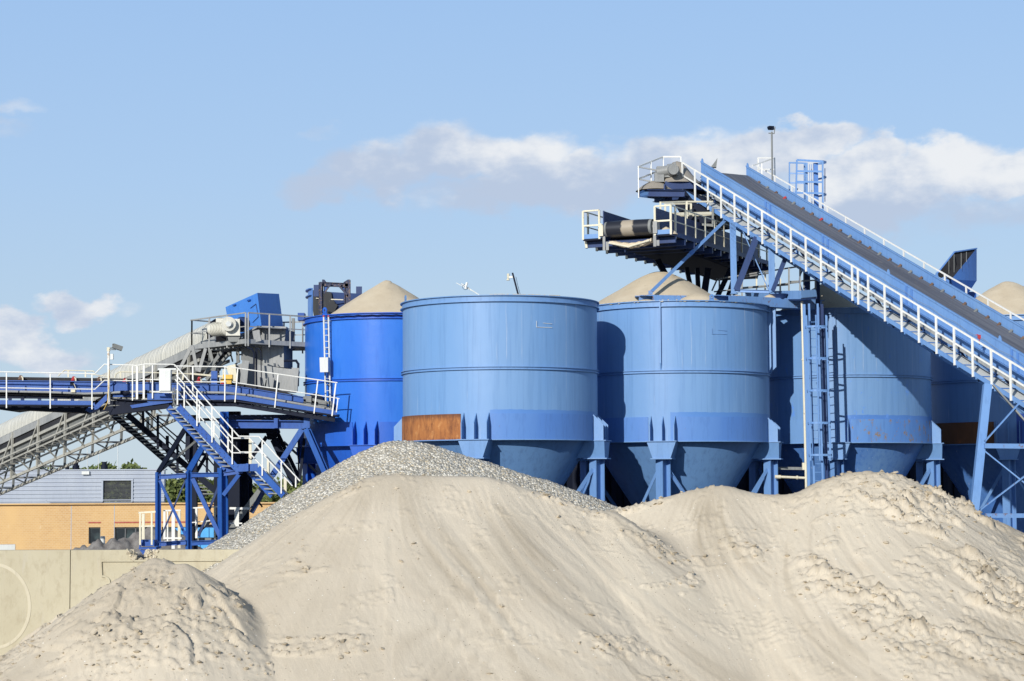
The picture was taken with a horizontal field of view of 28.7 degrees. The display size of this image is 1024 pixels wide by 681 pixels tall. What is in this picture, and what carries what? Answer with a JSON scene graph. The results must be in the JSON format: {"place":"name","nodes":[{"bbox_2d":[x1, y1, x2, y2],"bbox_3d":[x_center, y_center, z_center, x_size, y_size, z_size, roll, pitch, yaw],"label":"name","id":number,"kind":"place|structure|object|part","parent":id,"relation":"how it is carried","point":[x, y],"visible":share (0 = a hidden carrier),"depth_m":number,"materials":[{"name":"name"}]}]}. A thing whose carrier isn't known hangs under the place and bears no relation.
{"place":"outdoors","nodes":[
{"label":"outdoors","id":0,"kind":"place"},
{"bbox_2d":[0,544,14,549],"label":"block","id":1,"kind":"object","parent":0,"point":[7,546],"visible":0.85,"depth_m":87.41,"materials":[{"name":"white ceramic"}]},
{"bbox_2d":[100,536,104,543],"bbox_3d":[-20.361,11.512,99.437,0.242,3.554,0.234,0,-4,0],"label":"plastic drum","id":2,"kind":"object","parent":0,"point":[102,538],"visible":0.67,"depth_m":99.45,"materials":[{"name":"white plastic"}]},
{"bbox_2d":[0,447,274,549],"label":"office building","id":3,"kind":"structure","parent":0,"point":[67,508],"depth_m":169.44,"materials":[{"name":"brick"}]},
{"bbox_2d":[89,527,100,543],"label":"window","id":4,"kind":"structure","parent":3,"relation":"in","point":[94,532],"depth_m":169.49,"materials":[{"name":"grey glass"}]},
{"bbox_2d":[115,527,154,539],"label":"window","id":5,"kind":"structure","parent":3,"relation":"in","point":[120,532],"depth_m":169.49,"materials":[{"name":"grey glass"}]},
{"bbox_2d":[162,527,177,531],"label":"window","id":6,"kind":"structure","parent":3,"relation":"in","point":[169,528],"depth_m":169.53,"materials":[{"name":"grey glass"}]},
{"bbox_2d":[0,0,1023,484],"label":"sky","id":7,"kind":"structure","parent":0,"point":[165,165],"materials":[{"name":"blue"}]},
{"label":"ground","id":8,"kind":"structure","parent":0,"visible":0},
{"bbox_2d":[81,461,116,501],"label":"tree","id":9,"kind":"object","parent":8,"relation":"on","point":[109,466],"visible":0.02,"depth_m":197.02,"materials":[{"name":"green plant"}]},
{"bbox_2d":[0,548,239,655],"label":"concrete wall","id":10,"kind":"structure","parent":8,"relation":"on","point":[39,588],"depth_m":57.66,"materials":[{"name":"beige concrete"}]},
{"bbox_2d":[104,464,139,501],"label":"tree","id":11,"kind":"object","parent":8,"relation":"on","point":[129,466],"visible":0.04,"depth_m":196.50,"materials":[{"name":"green plant"}]},
{"bbox_2d":[120,458,146,468],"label":"tree","id":12,"kind":"object","parent":8,"relation":"on","point":[133,465],"visible":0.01,"depth_m":200.65,"materials":[{"name":"green plant"}]},
{"bbox_2d":[0,558,275,680],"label":"sand pile","id":13,"kind":"object","parent":8,"relation":"on","point":[121,604],"visible":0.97,"depth_m":47.34,"materials":[{"name":"beige sand"}]},
{"bbox_2d":[73,527,202,558],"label":"rubble heap","id":14,"kind":"object","parent":8,"relation":"on","point":[130,542],"visible":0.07,"depth_m":91.52,"materials":[{"name":"grey gravel"}]},
{"bbox_2d":[165,473,199,502],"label":"tree","id":15,"kind":"object","parent":8,"relation":"on","point":[173,491],"visible":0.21,"depth_m":194.24,"materials":[{"name":"green plant"}]},
{"bbox_2d":[175,527,213,547],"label":"skip container","id":16,"kind":"object","parent":8,"relation":"on","point":[207,531],"visible":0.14,"depth_m":109.53,"materials":[{"name":"blue metal"}]},
{"bbox_2d":[198,484,213,501],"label":"tree","id":17,"kind":"object","parent":8,"relation":"on","point":[208,497],"visible":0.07,"depth_m":195.16,"materials":[{"name":"green plant"}]},
{"bbox_2d":[198,477,213,485],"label":"tree","id":18,"kind":"object","parent":8,"relation":"on","point":[211,481],"depth_m":202.57,"materials":[{"name":"green plant"}]},
{"bbox_2d":[155,411,327,548],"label":"support tower","id":19,"kind":"structure","parent":8,"relation":"on","point":[232,488],"depth_m":72.44,"materials":[{"name":"blue metal"}]},
{"bbox_2d":[138,511,158,553],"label":"railing","id":20,"kind":"object","parent":19,"relation":"attached to","point":[151,542],"visible":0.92,"depth_m":69.50,"materials":[{"name":"white metal"}]},
{"bbox_2d":[112,411,213,496],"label":"steel stair","id":21,"kind":"object","parent":19,"relation":"attached to","point":[176,469],"visible":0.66,"depth_m":76.45,"materials":[{"name":"black metal"}]},
{"bbox_2d":[0,363,339,421],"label":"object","id":22,"kind":"object","parent":19,"relation":"on","point":[223,391],"visible":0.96,"depth_m":72.58,"materials":[{"name":"blue paint"}]},
{"bbox_2d":[104,344,122,408],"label":"camera pole","id":23,"kind":"object","parent":22,"relation":"on","point":[114,347],"visible":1,"depth_m":71.80,"materials":[{"name":"white metal"}]},
{"bbox_2d":[179,293,309,392],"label":"transfer station","id":24,"kind":"object","parent":22,"relation":"on","point":[267,343],"visible":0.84,"depth_m":75.52,"materials":[{"name":"metal"}]},
{"bbox_2d":[0,319,243,494],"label":"covered conveyor","id":25,"kind":"object","parent":24,"relation":"on","point":[24,436],"visible":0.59,"depth_m":86.79,"materials":[{"name":"metal"}]},
{"bbox_2d":[207,317,249,341],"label":"drive motor","id":26,"kind":"object","parent":24,"relation":"on","point":[230,328],"visible":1,"depth_m":74.60,"materials":[{"name":"white metal"}]},
{"bbox_2d":[163,506,249,548],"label":"white frame","id":27,"kind":"object","parent":19,"relation":"attached to","point":[197,538],"visible":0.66,"depth_m":72.70,"materials":[{"name":"paint"}]},
{"bbox_2d":[166,364,299,497],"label":"steel stair","id":28,"kind":"object","parent":19,"relation":"attached to","point":[249,468],"visible":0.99,"depth_m":70.92,"materials":[{"name":"blue metal"}]},
{"bbox_2d":[153,368,176,406],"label":"control cabinet","id":29,"kind":"object","parent":28,"relation":"attached to","point":[165,380],"visible":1,"depth_m":71.50,"materials":[{"name":"grey metal"}]},
{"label":"door","id":30,"kind":"part","parent":29,"relation":"part of","materials":[{"name":"white metal"}]},
{"bbox_2d":[252,483,262,500],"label":"tree","id":31,"kind":"object","parent":8,"relation":"on","point":[255,486],"visible":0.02,"depth_m":201.20,"materials":[{"name":"green plant"}]},
{"bbox_2d":[261,479,301,501],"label":"tree","id":32,"kind":"object","parent":8,"relation":"on","point":[277,497],"visible":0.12,"depth_m":196.10,"materials":[{"name":"green plant"}]},
{"bbox_2d":[278,477,301,488],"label":"tree","id":33,"kind":"object","parent":8,"relation":"on","point":[279,482],"visible":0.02,"depth_m":200.15,"materials":[{"name":"green plant"}]},
{"bbox_2d":[294,307,402,484],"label":"storage hopper","id":34,"kind":"object","parent":8,"relation":"on","point":[366,360],"visible":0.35,"depth_m":72.81,"materials":[{"name":"blue paint"}]},
{"bbox_2d":[323,315,331,400],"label":"ladder","id":35,"kind":"object","parent":34,"relation":"attached to","point":[328,353],"depth_m":73.25,"materials":[{"name":"white metal"}]},
{"bbox_2d":[320,357,329,385],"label":"control cabinet","id":36,"kind":"object","parent":35,"relation":"attached to","point":[324,364],"visible":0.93,"depth_m":72.93,"materials":[{"name":"grey metal"}]},
{"bbox_2d":[298,285,361,475],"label":"frame","id":37,"kind":"object","parent":34,"relation":"on","point":[333,302],"visible":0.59,"depth_m":85.32,"materials":[{"name":"blue metal"}]},
{"bbox_2d":[319,280,350,314],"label":"portal frame","id":38,"kind":"object","parent":37,"relation":"on","point":[345,287],"visible":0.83,"depth_m":80.47,"materials":[{"name":"metal"}]},
{"bbox_2d":[326,314,402,317],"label":"rim cable","id":39,"kind":"object","parent":34,"relation":"attached to","point":[365,315],"visible":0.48,"depth_m":72.72,"materials":[{"name":"metal"}]},
{"bbox_2d":[331,280,418,313],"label":"sand heap","id":40,"kind":"object","parent":34,"relation":"in","point":[386,296],"visible":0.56,"depth_m":74.65,"materials":[{"name":"beige sand"}]},
{"bbox_2d":[202,440,617,572],"bbox_3d":[-3.790,6.702,59.900,24.550,7.488,16.450,0,-4,0],"label":"gravel pile","id":41,"kind":"object","parent":8,"relation":"on","point":[406,457],"visible":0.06,"depth_m":60.39,"materials":[{"name":"grey gravel"}]},
{"bbox_2d":[205,471,759,680],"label":"sand pile","id":42,"kind":"object","parent":8,"relation":"on","point":[519,553],"visible":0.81,"depth_m":50.04,"materials":[{"name":"beige sand"}]},
{"bbox_2d":[0,470,1023,680],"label":"sand clods","id":43,"kind":"object","parent":42,"relation":"on","point":[341,656],"visible":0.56,"depth_m":50.05,"materials":[{"name":"beige sand"}]},
{"bbox_2d":[394,294,611,500],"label":"storage hopper","id":44,"kind":"object","parent":8,"relation":"on","point":[503,380],"visible":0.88,"depth_m":65.08,"materials":[{"name":"paint"}]},
{"bbox_2d":[457,282,478,294],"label":"sensor arm","id":45,"kind":"object","parent":44,"relation":"attached to","point":[465,285],"visible":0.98,"depth_m":70.48},
{"bbox_2d":[507,273,519,293],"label":"sensor arm","id":46,"kind":"object","parent":44,"relation":"attached to","point":[509,276],"visible":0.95,"depth_m":69.80},
{"bbox_2d":[489,294,752,304],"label":"rim crust","id":47,"kind":"object","parent":44,"relation":"on","point":[615,302],"visible":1,"depth_m":68.89,"materials":[{"name":"concrete"}]},
{"bbox_2d":[579,294,782,505],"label":"storage hopper","id":48,"kind":"object","parent":8,"relation":"on","point":[683,396],"visible":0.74,"depth_m":69.20,"materials":[{"name":"paint"}]},
{"bbox_2d":[599,271,709,303],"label":"sand heap","id":49,"kind":"object","parent":48,"relation":"in","point":[672,284],"visible":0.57,"depth_m":71.19,"materials":[{"name":"beige sand"}]},
{"bbox_2d":[635,295,824,309],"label":"roof beam","id":50,"kind":"structure","parent":48,"relation":"on","point":[778,303],"depth_m":71.08,"materials":[{"name":"blue metal"}]},
{"bbox_2d":[648,220,725,293],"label":"stay bar","id":51,"kind":"object","parent":50,"relation":"on","point":[685,258],"visible":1,"depth_m":71.75,"materials":[{"name":"blue paint"}]},
{"bbox_2d":[639,293,775,300],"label":"spilt sand","id":52,"kind":"structure","parent":50,"relation":"on","point":[697,296],"depth_m":69.70,"materials":[{"name":"beige sand"}]},
{"bbox_2d":[711,266,819,323],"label":"access platform","id":53,"kind":"structure","parent":50,"relation":"attached to","point":[805,293],"depth_m":71.83,"materials":[{"name":"blue paint"}]},
{"bbox_2d":[582,204,768,294],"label":"belt conveyor","id":54,"kind":"object","parent":53,"relation":"on","point":[646,241],"visible":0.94,"depth_m":73.06,"materials":[{"name":"metal"}]},
{"bbox_2d":[730,222,786,295],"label":"support trestle","id":55,"kind":"object","parent":53,"relation":"on","point":[736,283],"visible":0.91,"depth_m":72.18,"materials":[{"name":"blue paint"}]},
{"bbox_2d":[638,156,1023,410],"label":"belt conveyor","id":56,"kind":"object","parent":55,"relation":"on","point":[973,328],"visible":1,"depth_m":69.25,"materials":[{"name":"blue metal"}]},
{"bbox_2d":[636,161,699,192],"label":"spilt sand","id":57,"kind":"structure","parent":56,"relation":"on","point":[679,177],"depth_m":76.11,"materials":[{"name":"beige sand"}]},
{"bbox_2d":[659,201,722,229],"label":"service gantry","id":58,"kind":"object","parent":56,"relation":"attached to","point":[712,214],"visible":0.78,"depth_m":74.30,"materials":[{"name":"white metal"}]},
{"bbox_2d":[767,126,774,179],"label":"lamp mast","id":59,"kind":"object","parent":56,"relation":"attached to","point":[770,128],"visible":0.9,"depth_m":77.91,"materials":[{"name":"metal"}]},
{"bbox_2d":[789,159,825,209],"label":"ladder cage","id":60,"kind":"object","parent":56,"relation":"attached to","point":[815,181],"visible":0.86,"depth_m":76.25,"materials":[{"name":"blue paint"}]},
{"bbox_2d":[937,248,976,297],"bbox_3d":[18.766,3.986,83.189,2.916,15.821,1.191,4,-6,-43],"label":"hopper hood","id":61,"kind":"object","parent":56,"relation":"attached to","point":[960,266],"visible":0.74,"depth_m":83.22,"materials":[{"name":"blue paint"}]},
{"bbox_2d":[970,383,1023,517],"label":"support trestle","id":62,"kind":"object","parent":56,"relation":"attached to","point":[982,445],"visible":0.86,"depth_m":60.18,"materials":[{"name":"blue paint"}]},
{"bbox_2d":[778,467,801,469],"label":"steel rail","id":63,"kind":"object","parent":48,"relation":"attached to","point":[789,468],"visible":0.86,"depth_m":71.30,"materials":[{"name":"grey metal"}]},
{"bbox_2d":[606,471,1023,680],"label":"sand pile","id":64,"kind":"object","parent":8,"relation":"on","point":[782,632],"visible":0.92,"depth_m":51.76,"materials":[{"name":"beige sand"}]},
{"bbox_2d":[802,303,831,485],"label":"caged ladder","id":65,"kind":"object","parent":8,"relation":"on","point":[818,358],"visible":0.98,"depth_m":70.59,"materials":[{"name":"blue metal"}]},
{"bbox_2d":[775,301,806,487],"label":"drain pipe","id":66,"kind":"object","parent":65,"relation":"attached to","point":[804,465],"visible":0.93,"depth_m":70.83,"materials":[{"name":"white metal"}]},
{"bbox_2d":[749,307,944,493],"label":"storage hopper","id":67,"kind":"object","parent":8,"relation":"on","point":[880,378],"visible":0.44,"depth_m":72.91,"materials":[{"name":"paint"}]},
{"bbox_2d":[782,284,857,309],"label":"sand heap","id":68,"kind":"object","parent":67,"relation":"in","point":[831,298],"visible":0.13,"depth_m":74.23,"materials":[{"name":"beige sand"}]},
{"bbox_2d":[915,314,1023,532],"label":"storage hopper","id":69,"kind":"object","parent":8,"relation":"on","point":[956,397],"visible":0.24,"depth_m":77.01,"materials":[{"name":"paint"}]},
{"bbox_2d":[976,281,1023,313],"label":"sand heap","id":70,"kind":"object","parent":69,"relation":"in","point":[1008,295],"visible":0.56,"depth_m":77.83,"materials":[{"name":"beige sand"}]}
]}

